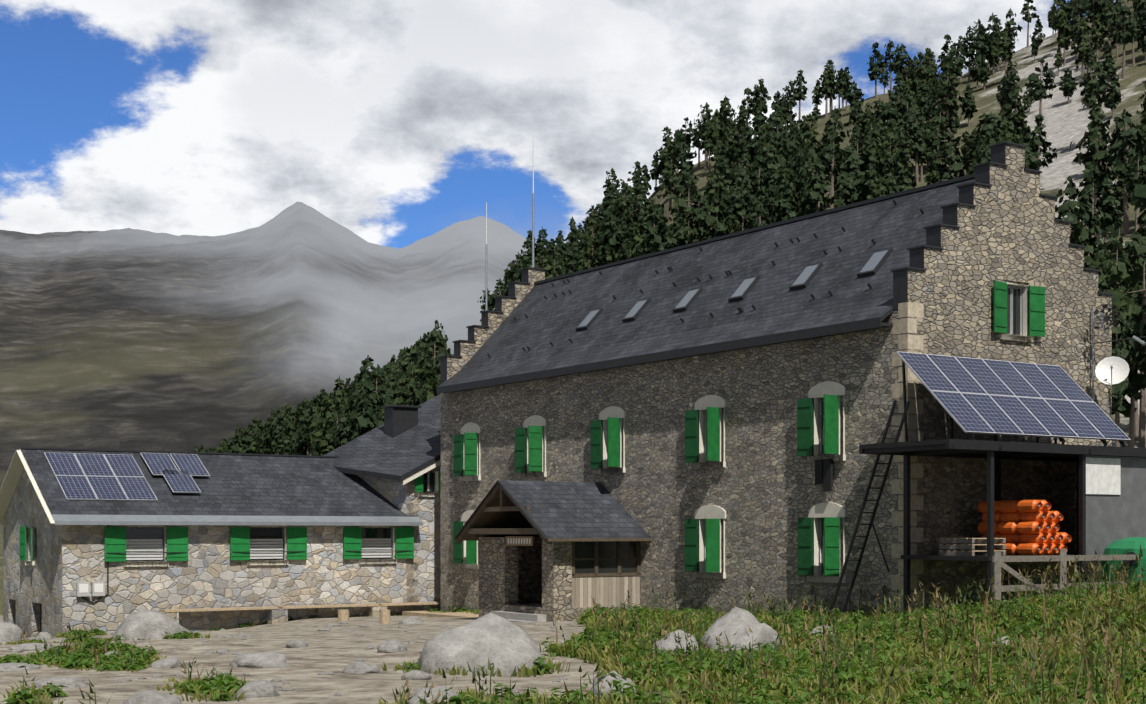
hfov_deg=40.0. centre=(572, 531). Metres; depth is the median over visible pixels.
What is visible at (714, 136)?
tree
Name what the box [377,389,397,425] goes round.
tree
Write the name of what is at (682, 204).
tree
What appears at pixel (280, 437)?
tree
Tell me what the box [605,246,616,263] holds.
tree
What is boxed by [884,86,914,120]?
tree
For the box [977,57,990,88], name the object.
tree
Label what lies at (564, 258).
tree
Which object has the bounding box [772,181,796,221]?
tree
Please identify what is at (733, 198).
tree
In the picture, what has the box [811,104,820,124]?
tree
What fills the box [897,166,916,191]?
tree
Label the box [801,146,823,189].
tree
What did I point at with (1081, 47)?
tree
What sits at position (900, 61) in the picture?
tree
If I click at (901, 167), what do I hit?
tree
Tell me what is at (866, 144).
tree
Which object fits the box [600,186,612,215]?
tree
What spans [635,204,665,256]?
tree
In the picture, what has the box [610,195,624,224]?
tree
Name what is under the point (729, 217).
tree
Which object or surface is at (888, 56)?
tree
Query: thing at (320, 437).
tree
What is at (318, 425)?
tree
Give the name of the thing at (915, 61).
tree
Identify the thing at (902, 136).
tree
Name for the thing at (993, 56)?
tree
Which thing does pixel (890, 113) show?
tree
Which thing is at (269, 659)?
rock
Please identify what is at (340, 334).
mist
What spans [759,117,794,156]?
tree
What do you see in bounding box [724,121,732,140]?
tree
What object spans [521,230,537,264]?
tree
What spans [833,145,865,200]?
tree
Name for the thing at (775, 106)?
tree
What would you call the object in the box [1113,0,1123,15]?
tree
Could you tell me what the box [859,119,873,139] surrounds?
tree
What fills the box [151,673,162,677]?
stone
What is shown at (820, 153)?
tree
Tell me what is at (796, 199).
tree
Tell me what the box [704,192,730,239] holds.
tree
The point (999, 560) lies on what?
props
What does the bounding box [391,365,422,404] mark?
tree
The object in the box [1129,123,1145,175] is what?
tree
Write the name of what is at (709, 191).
tree
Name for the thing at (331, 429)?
tree
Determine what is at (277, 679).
stone
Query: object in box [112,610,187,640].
rock
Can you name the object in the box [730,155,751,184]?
tree
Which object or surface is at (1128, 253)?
tree
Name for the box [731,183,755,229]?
tree
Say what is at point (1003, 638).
rock
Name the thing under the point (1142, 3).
tree
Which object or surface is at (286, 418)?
tree
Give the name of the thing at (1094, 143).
tree
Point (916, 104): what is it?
tree
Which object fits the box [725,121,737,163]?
tree
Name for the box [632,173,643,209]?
tree
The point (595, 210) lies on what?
tree
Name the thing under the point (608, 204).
tree
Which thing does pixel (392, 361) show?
tree
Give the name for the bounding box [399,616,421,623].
stone
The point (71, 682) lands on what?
rock
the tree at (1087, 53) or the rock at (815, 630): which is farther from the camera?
the tree at (1087, 53)
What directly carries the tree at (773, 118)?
on the terrain at (130, 338)
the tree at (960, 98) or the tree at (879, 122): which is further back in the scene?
the tree at (960, 98)
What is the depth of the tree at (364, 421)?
205.22 m
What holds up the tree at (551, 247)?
on the terrain at (130, 338)
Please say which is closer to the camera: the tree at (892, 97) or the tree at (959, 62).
the tree at (892, 97)
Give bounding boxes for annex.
[0,394,440,637]
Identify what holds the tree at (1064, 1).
on the terrain at (130, 338)
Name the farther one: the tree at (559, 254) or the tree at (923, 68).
the tree at (559, 254)
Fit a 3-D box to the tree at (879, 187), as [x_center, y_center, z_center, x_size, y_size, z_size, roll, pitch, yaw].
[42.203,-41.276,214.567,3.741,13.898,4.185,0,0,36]
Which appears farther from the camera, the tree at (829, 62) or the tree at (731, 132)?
the tree at (829, 62)
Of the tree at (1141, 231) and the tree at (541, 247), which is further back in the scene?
the tree at (541, 247)
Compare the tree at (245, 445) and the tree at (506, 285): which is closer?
the tree at (506, 285)
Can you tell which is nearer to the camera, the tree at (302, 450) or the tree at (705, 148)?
the tree at (302, 450)
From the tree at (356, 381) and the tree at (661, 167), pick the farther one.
the tree at (661, 167)
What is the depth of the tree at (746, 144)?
313.08 m
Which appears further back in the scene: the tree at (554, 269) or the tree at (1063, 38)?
the tree at (1063, 38)
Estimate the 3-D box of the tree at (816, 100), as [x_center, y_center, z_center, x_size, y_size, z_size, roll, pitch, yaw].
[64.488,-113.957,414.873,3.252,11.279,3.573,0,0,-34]
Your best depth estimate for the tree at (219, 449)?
417.43 m
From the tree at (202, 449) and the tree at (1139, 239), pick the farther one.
the tree at (202, 449)
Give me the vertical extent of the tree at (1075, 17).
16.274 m
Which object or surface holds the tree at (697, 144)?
on the terrain at (130, 338)
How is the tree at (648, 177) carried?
on the terrain at (130, 338)
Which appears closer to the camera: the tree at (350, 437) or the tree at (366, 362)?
the tree at (350, 437)
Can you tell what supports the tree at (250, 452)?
on the terrain at (130, 338)
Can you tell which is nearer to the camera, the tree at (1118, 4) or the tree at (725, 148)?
the tree at (725, 148)
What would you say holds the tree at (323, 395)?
on the terrain at (130, 338)
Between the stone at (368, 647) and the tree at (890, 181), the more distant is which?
the tree at (890, 181)
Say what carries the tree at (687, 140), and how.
on the terrain at (130, 338)
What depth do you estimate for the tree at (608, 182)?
415.97 m
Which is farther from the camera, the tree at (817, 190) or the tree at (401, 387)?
the tree at (817, 190)
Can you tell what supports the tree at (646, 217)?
on the terrain at (130, 338)
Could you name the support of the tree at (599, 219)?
on the terrain at (130, 338)
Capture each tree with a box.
[195,443,204,451]
[217,436,228,452]
[226,437,233,452]
[229,424,244,452]
[236,428,250,451]
[241,417,261,448]
[241,424,255,453]
[241,431,254,453]
[245,423,258,451]
[253,424,263,450]
[255,421,266,453]
[256,427,265,452]
[257,423,266,450]
[261,410,276,434]
[262,422,274,453]
[265,405,283,453]
[266,427,276,452]
[275,438,291,454]
[276,427,286,444]
[278,404,290,435]
[279,408,297,429]
[279,409,298,454]
[280,443,291,454]
[290,416,306,454]
[291,402,305,453]
[293,405,313,454]
[295,405,310,453]
[301,405,322,441]
[305,403,318,447]
[306,398,317,416]
[307,391,328,434]
[307,420,322,455]
[309,418,324,454]
[310,395,338,453]
[312,424,336,455]
[318,410,336,455]
[325,406,350,443]
[326,376,345,421]
[332,414,352,447]
[337,378,350,390]
[338,374,368,427]
[338,392,351,420]
[344,379,360,437]
[346,378,359,397]
[347,396,354,433]
[348,380,382,437]
[348,427,355,440]
[349,379,374,424]
[354,355,382,380]
[360,370,371,379]
[361,367,387,429]
[368,385,391,419]
[376,380,398,426]
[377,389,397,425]
[379,363,399,387]
[383,373,394,388]
[387,345,422,378]
[389,354,400,367]
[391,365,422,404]
[393,379,407,396]
[406,357,439,405]
[406,381,421,404]
[407,338,449,372]
[409,336,425,357]
[413,328,448,386]
[423,320,448,343]
[423,368,440,385]
[423,376,438,401]
[435,352,445,377]
[477,288,493,311]
[480,302,492,321]
[489,294,494,310]
[492,278,502,299]
[500,268,508,294]
[500,275,507,295]
[502,269,512,295]
[506,252,526,281]
[510,267,521,281]
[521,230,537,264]
[522,253,530,266]
[534,227,547,264]
[534,236,545,262]
[534,257,542,267]
[540,256,557,278]
[542,241,549,262]
[545,240,563,260]
[546,244,557,261]
[549,254,567,276]
[555,230,565,248]
[555,255,564,267]
[558,240,564,267]
[558,266,565,275]
[560,241,569,271]
[563,232,579,269]
[565,216,576,244]
[565,249,573,273]
[568,223,585,244]
[570,239,587,271]
[577,218,600,254]
[578,246,600,269]
[582,205,593,223]
[589,204,607,226]
[592,207,603,227]
[594,208,624,253]
[594,244,605,265]
[596,209,626,253]
[596,217,602,227]
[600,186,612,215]
[601,192,617,221]
[603,168,622,196]
[604,236,618,264]
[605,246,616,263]
[606,185,620,202]
[607,205,621,226]
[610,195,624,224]
[614,183,635,219]
[617,180,628,202]
[617,209,629,244]
[618,188,627,210]
[618,224,642,260]
[623,191,636,225]
[626,223,646,257]
[627,161,647,189]
[627,183,650,224]
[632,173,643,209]
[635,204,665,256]
[635,212,644,250]
[640,203,652,249]
[642,165,651,194]
[643,203,671,232]
[645,198,658,215]
[647,210,671,251]
[649,150,660,193]
[654,150,680,219]
[657,126,672,165]
[657,150,664,184]
[658,225,671,248]
[664,212,686,247]
[667,138,679,176]
[669,180,706,226]
[670,151,699,202]
[672,137,696,195]
[674,117,697,149]
[677,214,701,245]
[680,191,714,239]
[687,232,700,243]
[692,121,704,168]
[694,102,712,168]
[700,131,711,172]
[701,109,731,156]
[703,169,723,227]
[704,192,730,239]
[705,168,729,203]
[706,162,727,197]
[711,140,728,170]
[718,95,736,130]
[718,201,733,235]
[719,143,738,185]
[719,161,734,195]
[720,191,733,225]
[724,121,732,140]
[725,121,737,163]
[725,183,749,228]
[725,209,733,234]
[727,171,755,211]
[729,124,741,162]
[729,153,752,180]
[730,147,742,185]
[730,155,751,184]
[730,167,750,229]
[730,217,741,232]
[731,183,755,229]
[733,123,756,160]
[734,183,757,230]
[737,87,754,117]
[737,105,751,130]
[737,166,759,194]
[746,195,774,227]
[747,91,759,137]
[748,128,765,167]
[748,190,767,228]
[749,108,768,140]
[749,153,771,220]
[750,78,770,113]
[751,137,778,166]
[751,160,764,187]
[752,101,769,134]
[756,123,776,145]
[758,157,779,222]
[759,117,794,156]
[762,122,768,135]
[763,189,772,218]
[764,143,781,174]
[767,112,778,132]
[768,168,801,201]
[769,90,785,121]
[769,167,797,210]
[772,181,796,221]
[772,182,793,216]
[773,136,794,177]
[776,107,784,123]
[776,145,788,176]
[776,172,795,209]
[780,96,787,130]
[781,80,798,110]
[782,103,800,131]
[786,152,794,182]
[787,131,800,144]
[788,144,807,172]
[789,133,802,155]
[789,147,797,163]
[790,120,802,140]
[790,141,831,190]
[792,187,801,214]
[793,70,807,124]
[793,169,805,206]
[795,188,813,216]
[798,115,809,154]
[798,158,831,202]
[799,113,821,158]
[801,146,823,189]
[803,159,834,212]
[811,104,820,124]
[812,80,823,107]
[817,65,835,117]
[817,119,831,155]
[819,127,844,208]
[819,141,836,194]
[821,60,838,114]
[821,108,849,141]
[822,68,838,109]
[827,145,842,190]
[832,173,850,207]
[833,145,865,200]
[833,157,861,195]
[836,68,850,107]
[836,70,839,107]
[839,67,852,110]
[839,131,873,176]
[843,161,864,204]
[844,90,864,132]
[845,81,861,107]
[849,125,865,150]
[857,102,873,133]
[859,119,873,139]
[859,155,881,201]
[863,134,871,151]
[864,150,882,189]
[865,130,884,169]
[867,42,883,97]
[867,99,892,131]
[868,126,889,142]
[870,115,887,148]
[873,157,899,195]
[873,179,887,197]
[875,127,905,170]
[877,90,905,126]
[878,63,890,101]
[878,149,897,185]
[879,40,895,91]
[879,142,901,180]
[883,105,897,139]
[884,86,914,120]
[884,119,913,148]
[886,118,916,160]
[889,84,902,106]
[891,150,911,191]
[892,44,903,68]
[892,44,910,83]
[894,69,918,96]
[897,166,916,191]
[899,138,914,179]
[900,78,919,101]
[900,93,915,160]
[903,109,932,184]
[908,54,934,83]
[908,55,922,97]
[912,97,923,155]
[912,126,929,181]
[913,74,922,99]
[914,107,925,124]
[915,52,922,90]
[916,79,925,121]
[919,85,932,122]
[920,48,935,73]
[921,79,936,115]
[921,118,951,162]
[922,49,939,89]
[923,95,936,120]
[924,119,931,165]
[924,149,941,184]
[925,118,938,163]
[926,72,937,99]
[927,131,971,181]
[928,104,953,140]
[932,63,960,141]
[933,107,951,124]
[935,61,945,94]
[937,34,954,70]
[940,85,964,131]
[943,42,969,103]
[949,104,961,138]
[953,36,965,80]
[958,131,972,173]
[959,83,977,126]
[961,26,976,82]
[965,127,977,163]
[967,113,989,160]
[967,137,990,171]
[968,54,985,87]
[968,156,980,173]
[969,159,980,174]
[970,19,988,49]
[970,126,995,160]
[974,27,991,61]
[974,113,1001,160]
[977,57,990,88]
[985,13,1000,37]
[985,35,1000,74]
[988,17,1002,70]
[993,26,1018,76]
[994,112,1016,134]
[995,76,1005,109]
[996,102,1020,134]
[996,107,1019,143]
[996,117,1012,141]
[998,125,1015,142]
[999,61,1020,102]
[999,74,1014,102]
[1001,99,1023,138]
[1002,8,1022,65]
[1004,82,1030,130]
[1016,111,1027,143]
[1020,0,1038,47]
[1020,125,1040,169]
[1022,87,1033,112]
[1025,57,1056,135]
[1025,153,1036,168]
[1030,18,1045,54]
[1030,114,1056,170]
[1031,38,1037,62]
[1047,0,1069,52]
[1047,3,1056,34]
[1051,0,1069,33]
[1053,48,1063,75]
[1055,175,1086,243]
[1056,12,1070,66]
[1057,68,1077,103]
[1062,0,1078,42]
[1066,1,1090,69]
[1070,19,1091,79]
[1070,114,1113,236]
[1071,7,1085,43]
[1071,194,1105,245]
[1075,227,1095,267]
[1076,160,1113,253]
[1078,0,1108,46]
[1079,56,1108,108]
[1082,40,1097,75]
[1082,107,1101,141]
[1085,104,1111,152]
[1088,14,1105,61]
[1090,218,1141,326]
[1091,0,1113,11]
[1091,251,1113,291]
[1092,235,1103,259]
[1093,61,1107,97]
[1094,175,1123,248]
[1096,5,1114,47]
[1096,15,1107,49]
[1101,52,1116,88]
[1101,236,1142,326]
[1102,40,1115,87]
[1104,69,1123,118]
[1105,108,1145,234]
[1107,248,1145,447]
[1108,5,1122,59]
[1109,3,1139,77]
[1111,7,1123,47]
[1111,177,1130,217]
[1112,308,1141,446]
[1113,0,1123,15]
[1114,319,1145,447]
[1117,150,1145,231]
[1118,319,1140,439]
[1120,10,1141,65]
[1120,231,1145,303]
[1127,0,1140,36]
[1128,124,1141,159]
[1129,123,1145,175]
[1129,181,1145,223]
[1131,0,1145,38]
[1131,210,1145,236]
[1135,16,1145,60]
[1135,96,1145,129]
[1137,7,1145,36]
[1138,83,1145,124]
[1138,306,1145,364]
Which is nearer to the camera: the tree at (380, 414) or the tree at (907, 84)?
the tree at (380, 414)
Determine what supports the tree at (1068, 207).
on the terrain at (130, 338)
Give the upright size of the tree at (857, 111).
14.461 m
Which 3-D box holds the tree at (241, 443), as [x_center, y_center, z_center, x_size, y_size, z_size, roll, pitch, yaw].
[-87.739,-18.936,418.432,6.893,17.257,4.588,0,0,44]
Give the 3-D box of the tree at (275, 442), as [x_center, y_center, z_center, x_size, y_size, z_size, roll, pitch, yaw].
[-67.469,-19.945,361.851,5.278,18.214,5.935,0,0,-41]
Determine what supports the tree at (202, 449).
on the terrain at (130, 338)
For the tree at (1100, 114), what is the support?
on the terrain at (130, 338)
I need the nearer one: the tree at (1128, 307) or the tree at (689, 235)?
the tree at (1128, 307)
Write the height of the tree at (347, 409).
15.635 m
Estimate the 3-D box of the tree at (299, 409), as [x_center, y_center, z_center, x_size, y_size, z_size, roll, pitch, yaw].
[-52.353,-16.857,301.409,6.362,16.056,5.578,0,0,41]
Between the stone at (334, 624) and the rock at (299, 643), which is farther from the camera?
the stone at (334, 624)
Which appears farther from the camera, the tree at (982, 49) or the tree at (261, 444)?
the tree at (261, 444)
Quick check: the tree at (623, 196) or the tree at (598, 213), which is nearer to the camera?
the tree at (623, 196)
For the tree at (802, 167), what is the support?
on the terrain at (130, 338)
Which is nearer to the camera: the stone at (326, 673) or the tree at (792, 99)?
the stone at (326, 673)
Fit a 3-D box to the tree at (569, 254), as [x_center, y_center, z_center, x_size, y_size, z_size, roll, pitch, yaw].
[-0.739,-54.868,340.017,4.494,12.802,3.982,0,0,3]
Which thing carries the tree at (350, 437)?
on the terrain at (130, 338)
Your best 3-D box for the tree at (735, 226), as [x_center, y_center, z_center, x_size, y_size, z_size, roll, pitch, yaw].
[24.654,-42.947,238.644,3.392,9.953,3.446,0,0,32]
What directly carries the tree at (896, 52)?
on the terrain at (130, 338)
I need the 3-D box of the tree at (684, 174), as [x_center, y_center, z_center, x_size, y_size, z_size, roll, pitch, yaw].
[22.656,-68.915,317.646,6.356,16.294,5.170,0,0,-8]
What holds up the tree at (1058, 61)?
on the terrain at (130, 338)
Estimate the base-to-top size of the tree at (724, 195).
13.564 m
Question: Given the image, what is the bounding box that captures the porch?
[454,480,651,621]
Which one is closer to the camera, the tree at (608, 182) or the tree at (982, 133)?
the tree at (982, 133)
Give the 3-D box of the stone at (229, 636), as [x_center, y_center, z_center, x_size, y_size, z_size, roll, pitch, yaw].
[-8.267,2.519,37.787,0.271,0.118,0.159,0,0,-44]
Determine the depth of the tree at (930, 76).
362.63 m
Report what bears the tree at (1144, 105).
on the terrain at (130, 338)
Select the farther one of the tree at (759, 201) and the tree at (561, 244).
the tree at (561, 244)
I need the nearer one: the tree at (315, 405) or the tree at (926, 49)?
the tree at (315, 405)
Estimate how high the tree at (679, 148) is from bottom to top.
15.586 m
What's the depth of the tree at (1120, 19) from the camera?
348.48 m
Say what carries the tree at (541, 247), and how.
on the terrain at (130, 338)
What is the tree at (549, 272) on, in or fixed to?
on the terrain at (130, 338)
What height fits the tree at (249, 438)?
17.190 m
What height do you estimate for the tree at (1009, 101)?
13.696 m
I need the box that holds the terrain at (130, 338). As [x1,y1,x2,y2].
[0,0,1145,703]
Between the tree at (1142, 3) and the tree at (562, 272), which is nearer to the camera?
the tree at (562, 272)
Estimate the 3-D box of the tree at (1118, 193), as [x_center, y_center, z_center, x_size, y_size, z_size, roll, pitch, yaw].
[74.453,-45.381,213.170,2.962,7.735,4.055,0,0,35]
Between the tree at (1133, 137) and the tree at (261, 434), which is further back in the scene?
the tree at (261, 434)
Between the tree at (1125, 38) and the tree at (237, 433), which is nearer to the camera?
the tree at (1125, 38)
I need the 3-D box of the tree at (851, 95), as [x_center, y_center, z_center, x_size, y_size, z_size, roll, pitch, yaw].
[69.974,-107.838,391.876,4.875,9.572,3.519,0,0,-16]
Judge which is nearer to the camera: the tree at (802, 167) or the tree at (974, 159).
the tree at (974, 159)
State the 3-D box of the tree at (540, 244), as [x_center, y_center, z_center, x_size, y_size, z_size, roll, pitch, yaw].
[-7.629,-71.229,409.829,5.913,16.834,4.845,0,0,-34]
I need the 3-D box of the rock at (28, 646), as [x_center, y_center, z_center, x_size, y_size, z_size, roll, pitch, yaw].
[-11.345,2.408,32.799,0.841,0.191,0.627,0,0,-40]
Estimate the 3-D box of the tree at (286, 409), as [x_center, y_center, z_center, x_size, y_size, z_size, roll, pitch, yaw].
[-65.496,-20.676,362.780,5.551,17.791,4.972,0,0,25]
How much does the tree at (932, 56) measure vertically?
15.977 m
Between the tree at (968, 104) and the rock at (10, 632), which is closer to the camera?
the rock at (10, 632)
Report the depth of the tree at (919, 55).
390.39 m
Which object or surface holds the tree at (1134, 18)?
on the terrain at (130, 338)
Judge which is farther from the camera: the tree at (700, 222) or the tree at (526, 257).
the tree at (526, 257)
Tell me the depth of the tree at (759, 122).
354.14 m
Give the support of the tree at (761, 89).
on the terrain at (130, 338)
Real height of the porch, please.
5.250 m
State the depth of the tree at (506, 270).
409.80 m
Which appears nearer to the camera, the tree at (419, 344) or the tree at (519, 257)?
the tree at (419, 344)
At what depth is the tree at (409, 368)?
209.77 m
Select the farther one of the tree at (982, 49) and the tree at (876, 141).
the tree at (982, 49)
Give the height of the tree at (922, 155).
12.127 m
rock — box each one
[0,621,21,643]
[0,663,40,671]
[8,643,50,650]
[33,677,87,688]
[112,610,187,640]
[150,657,183,668]
[230,651,290,667]
[234,679,279,697]
[286,639,309,647]
[377,639,406,652]
[401,670,431,679]
[404,686,456,703]
[417,612,545,675]
[590,670,636,694]
[652,630,698,654]
[700,607,779,653]
[810,625,835,636]
[991,636,1011,644]
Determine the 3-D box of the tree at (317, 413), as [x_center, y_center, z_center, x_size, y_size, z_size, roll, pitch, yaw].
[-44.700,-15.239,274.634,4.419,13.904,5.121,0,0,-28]
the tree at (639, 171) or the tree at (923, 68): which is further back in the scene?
the tree at (639, 171)
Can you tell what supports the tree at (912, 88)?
on the terrain at (130, 338)
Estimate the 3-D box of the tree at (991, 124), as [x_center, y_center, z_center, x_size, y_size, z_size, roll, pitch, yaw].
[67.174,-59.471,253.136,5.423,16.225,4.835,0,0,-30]
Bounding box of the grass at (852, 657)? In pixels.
[0,544,1145,703]
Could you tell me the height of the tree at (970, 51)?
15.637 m
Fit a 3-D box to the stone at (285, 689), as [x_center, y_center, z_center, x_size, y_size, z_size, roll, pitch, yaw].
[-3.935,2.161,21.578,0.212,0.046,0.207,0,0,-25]
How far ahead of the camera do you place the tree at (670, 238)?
243.88 m
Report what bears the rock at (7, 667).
on the terrain at (130, 338)
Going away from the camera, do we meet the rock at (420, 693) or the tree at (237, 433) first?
the rock at (420, 693)
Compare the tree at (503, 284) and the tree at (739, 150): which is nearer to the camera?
the tree at (739, 150)
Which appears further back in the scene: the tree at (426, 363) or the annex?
the tree at (426, 363)
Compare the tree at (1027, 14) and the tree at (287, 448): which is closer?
the tree at (287, 448)
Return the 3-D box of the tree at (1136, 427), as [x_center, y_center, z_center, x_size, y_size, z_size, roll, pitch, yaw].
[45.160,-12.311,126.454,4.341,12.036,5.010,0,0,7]
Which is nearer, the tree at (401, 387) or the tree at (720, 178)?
the tree at (401, 387)
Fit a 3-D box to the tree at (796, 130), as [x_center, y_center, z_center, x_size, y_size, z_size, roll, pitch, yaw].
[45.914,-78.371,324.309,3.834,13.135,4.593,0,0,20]
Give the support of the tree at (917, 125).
on the terrain at (130, 338)
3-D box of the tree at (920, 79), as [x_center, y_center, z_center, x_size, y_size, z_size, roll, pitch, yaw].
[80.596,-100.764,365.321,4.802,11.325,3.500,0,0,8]
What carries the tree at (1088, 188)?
on the terrain at (130, 338)
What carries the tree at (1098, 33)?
on the terrain at (130, 338)
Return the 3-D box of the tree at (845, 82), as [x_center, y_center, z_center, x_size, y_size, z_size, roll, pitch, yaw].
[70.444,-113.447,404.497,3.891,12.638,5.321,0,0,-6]
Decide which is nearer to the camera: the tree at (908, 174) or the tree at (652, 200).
the tree at (908, 174)
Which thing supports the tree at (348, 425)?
on the terrain at (130, 338)
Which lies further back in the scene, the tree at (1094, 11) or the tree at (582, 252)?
the tree at (1094, 11)
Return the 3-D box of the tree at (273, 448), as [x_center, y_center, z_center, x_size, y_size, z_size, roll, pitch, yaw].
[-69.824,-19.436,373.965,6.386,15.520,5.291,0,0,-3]
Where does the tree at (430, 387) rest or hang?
on the terrain at (130, 338)
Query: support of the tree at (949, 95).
on the terrain at (130, 338)
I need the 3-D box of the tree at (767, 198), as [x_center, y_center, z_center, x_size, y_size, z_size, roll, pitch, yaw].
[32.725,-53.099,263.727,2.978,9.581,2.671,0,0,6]
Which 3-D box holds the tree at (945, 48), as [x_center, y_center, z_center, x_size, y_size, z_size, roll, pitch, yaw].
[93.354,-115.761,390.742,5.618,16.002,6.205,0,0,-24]
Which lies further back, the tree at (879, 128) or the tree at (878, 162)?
the tree at (879, 128)
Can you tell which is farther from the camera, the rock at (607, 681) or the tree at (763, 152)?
the tree at (763, 152)
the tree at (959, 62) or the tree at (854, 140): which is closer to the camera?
the tree at (854, 140)
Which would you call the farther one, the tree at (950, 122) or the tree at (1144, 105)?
the tree at (950, 122)
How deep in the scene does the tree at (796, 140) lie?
308.02 m
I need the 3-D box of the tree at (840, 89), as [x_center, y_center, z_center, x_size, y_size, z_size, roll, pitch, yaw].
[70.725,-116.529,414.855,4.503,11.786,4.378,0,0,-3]
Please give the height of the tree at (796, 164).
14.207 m
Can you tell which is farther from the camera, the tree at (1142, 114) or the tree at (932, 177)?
the tree at (932, 177)
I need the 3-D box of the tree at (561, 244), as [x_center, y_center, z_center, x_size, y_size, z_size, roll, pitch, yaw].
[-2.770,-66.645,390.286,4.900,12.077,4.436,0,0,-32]
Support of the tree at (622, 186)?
on the terrain at (130, 338)
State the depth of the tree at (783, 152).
294.22 m
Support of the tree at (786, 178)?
on the terrain at (130, 338)
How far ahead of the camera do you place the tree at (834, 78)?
405.76 m
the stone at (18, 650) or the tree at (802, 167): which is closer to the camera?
the stone at (18, 650)
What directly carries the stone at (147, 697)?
on the terrain at (130, 338)
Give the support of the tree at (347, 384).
on the terrain at (130, 338)
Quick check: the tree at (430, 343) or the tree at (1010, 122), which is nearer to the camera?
the tree at (430, 343)
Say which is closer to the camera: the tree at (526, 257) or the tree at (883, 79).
the tree at (526, 257)
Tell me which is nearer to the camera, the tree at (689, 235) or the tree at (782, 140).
the tree at (689, 235)
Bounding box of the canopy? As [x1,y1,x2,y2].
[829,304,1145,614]
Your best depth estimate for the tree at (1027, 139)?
246.47 m
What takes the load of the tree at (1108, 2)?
on the terrain at (130, 338)
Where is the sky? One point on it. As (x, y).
(398, 122)
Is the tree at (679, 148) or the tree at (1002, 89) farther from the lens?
the tree at (679, 148)
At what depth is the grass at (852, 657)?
24.78 m
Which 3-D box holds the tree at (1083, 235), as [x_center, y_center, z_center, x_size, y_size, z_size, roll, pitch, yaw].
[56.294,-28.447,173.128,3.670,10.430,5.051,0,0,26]
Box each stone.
[11,648,23,651]
[34,632,53,639]
[118,678,131,681]
[122,690,181,703]
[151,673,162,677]
[218,650,229,654]
[224,634,233,637]
[271,678,281,681]
[278,687,294,690]
[317,671,334,674]
[318,628,330,630]
[327,623,339,625]
[342,661,379,673]
[365,645,374,649]
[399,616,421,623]
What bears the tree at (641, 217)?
on the terrain at (130, 338)
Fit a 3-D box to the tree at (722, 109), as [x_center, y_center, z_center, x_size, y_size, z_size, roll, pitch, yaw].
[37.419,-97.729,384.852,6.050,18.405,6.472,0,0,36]
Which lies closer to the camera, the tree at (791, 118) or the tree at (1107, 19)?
the tree at (1107, 19)
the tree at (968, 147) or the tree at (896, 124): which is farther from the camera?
the tree at (896, 124)
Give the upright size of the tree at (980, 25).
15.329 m
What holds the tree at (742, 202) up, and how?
on the terrain at (130, 338)
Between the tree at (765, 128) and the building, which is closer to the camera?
the building
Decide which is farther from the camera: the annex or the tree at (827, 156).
the tree at (827, 156)
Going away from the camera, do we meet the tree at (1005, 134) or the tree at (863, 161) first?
the tree at (1005, 134)
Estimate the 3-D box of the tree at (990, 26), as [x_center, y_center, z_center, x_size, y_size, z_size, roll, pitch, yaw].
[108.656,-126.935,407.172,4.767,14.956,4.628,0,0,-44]
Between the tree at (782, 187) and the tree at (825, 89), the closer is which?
the tree at (782, 187)
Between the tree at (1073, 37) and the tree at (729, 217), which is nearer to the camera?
the tree at (729, 217)
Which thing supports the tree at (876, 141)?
on the terrain at (130, 338)
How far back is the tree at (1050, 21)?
415.10 m
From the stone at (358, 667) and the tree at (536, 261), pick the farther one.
the tree at (536, 261)
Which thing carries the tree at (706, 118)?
on the terrain at (130, 338)
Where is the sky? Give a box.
[0,0,1114,248]
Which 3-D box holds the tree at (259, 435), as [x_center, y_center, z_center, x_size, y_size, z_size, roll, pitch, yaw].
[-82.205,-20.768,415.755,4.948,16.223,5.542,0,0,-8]
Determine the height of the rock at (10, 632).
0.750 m
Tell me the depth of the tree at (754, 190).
262.81 m
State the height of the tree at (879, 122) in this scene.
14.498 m
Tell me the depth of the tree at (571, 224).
418.43 m
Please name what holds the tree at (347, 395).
on the terrain at (130, 338)
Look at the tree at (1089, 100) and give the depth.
271.48 m
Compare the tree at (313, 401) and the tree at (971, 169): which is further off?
the tree at (313, 401)
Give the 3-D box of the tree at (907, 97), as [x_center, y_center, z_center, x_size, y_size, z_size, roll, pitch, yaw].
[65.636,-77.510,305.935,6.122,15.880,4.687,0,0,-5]
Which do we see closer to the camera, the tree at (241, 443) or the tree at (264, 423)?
the tree at (264, 423)
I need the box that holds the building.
[437,141,1113,614]
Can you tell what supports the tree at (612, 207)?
on the terrain at (130, 338)
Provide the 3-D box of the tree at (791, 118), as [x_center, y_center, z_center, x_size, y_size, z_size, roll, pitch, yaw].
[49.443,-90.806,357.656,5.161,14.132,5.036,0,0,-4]
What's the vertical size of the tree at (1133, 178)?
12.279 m
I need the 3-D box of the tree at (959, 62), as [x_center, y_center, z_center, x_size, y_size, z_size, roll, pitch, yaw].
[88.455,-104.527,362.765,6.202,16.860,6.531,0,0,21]
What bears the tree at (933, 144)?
on the terrain at (130, 338)
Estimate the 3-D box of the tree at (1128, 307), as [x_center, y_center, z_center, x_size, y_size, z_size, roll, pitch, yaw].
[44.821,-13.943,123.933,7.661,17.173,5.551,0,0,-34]
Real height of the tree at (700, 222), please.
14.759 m
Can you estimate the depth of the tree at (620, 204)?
343.55 m
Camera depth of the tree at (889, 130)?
254.98 m
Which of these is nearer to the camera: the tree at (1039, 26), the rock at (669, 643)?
the rock at (669, 643)
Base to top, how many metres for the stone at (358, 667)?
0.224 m
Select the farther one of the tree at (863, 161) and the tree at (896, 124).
the tree at (896, 124)
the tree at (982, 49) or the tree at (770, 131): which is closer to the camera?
the tree at (770, 131)

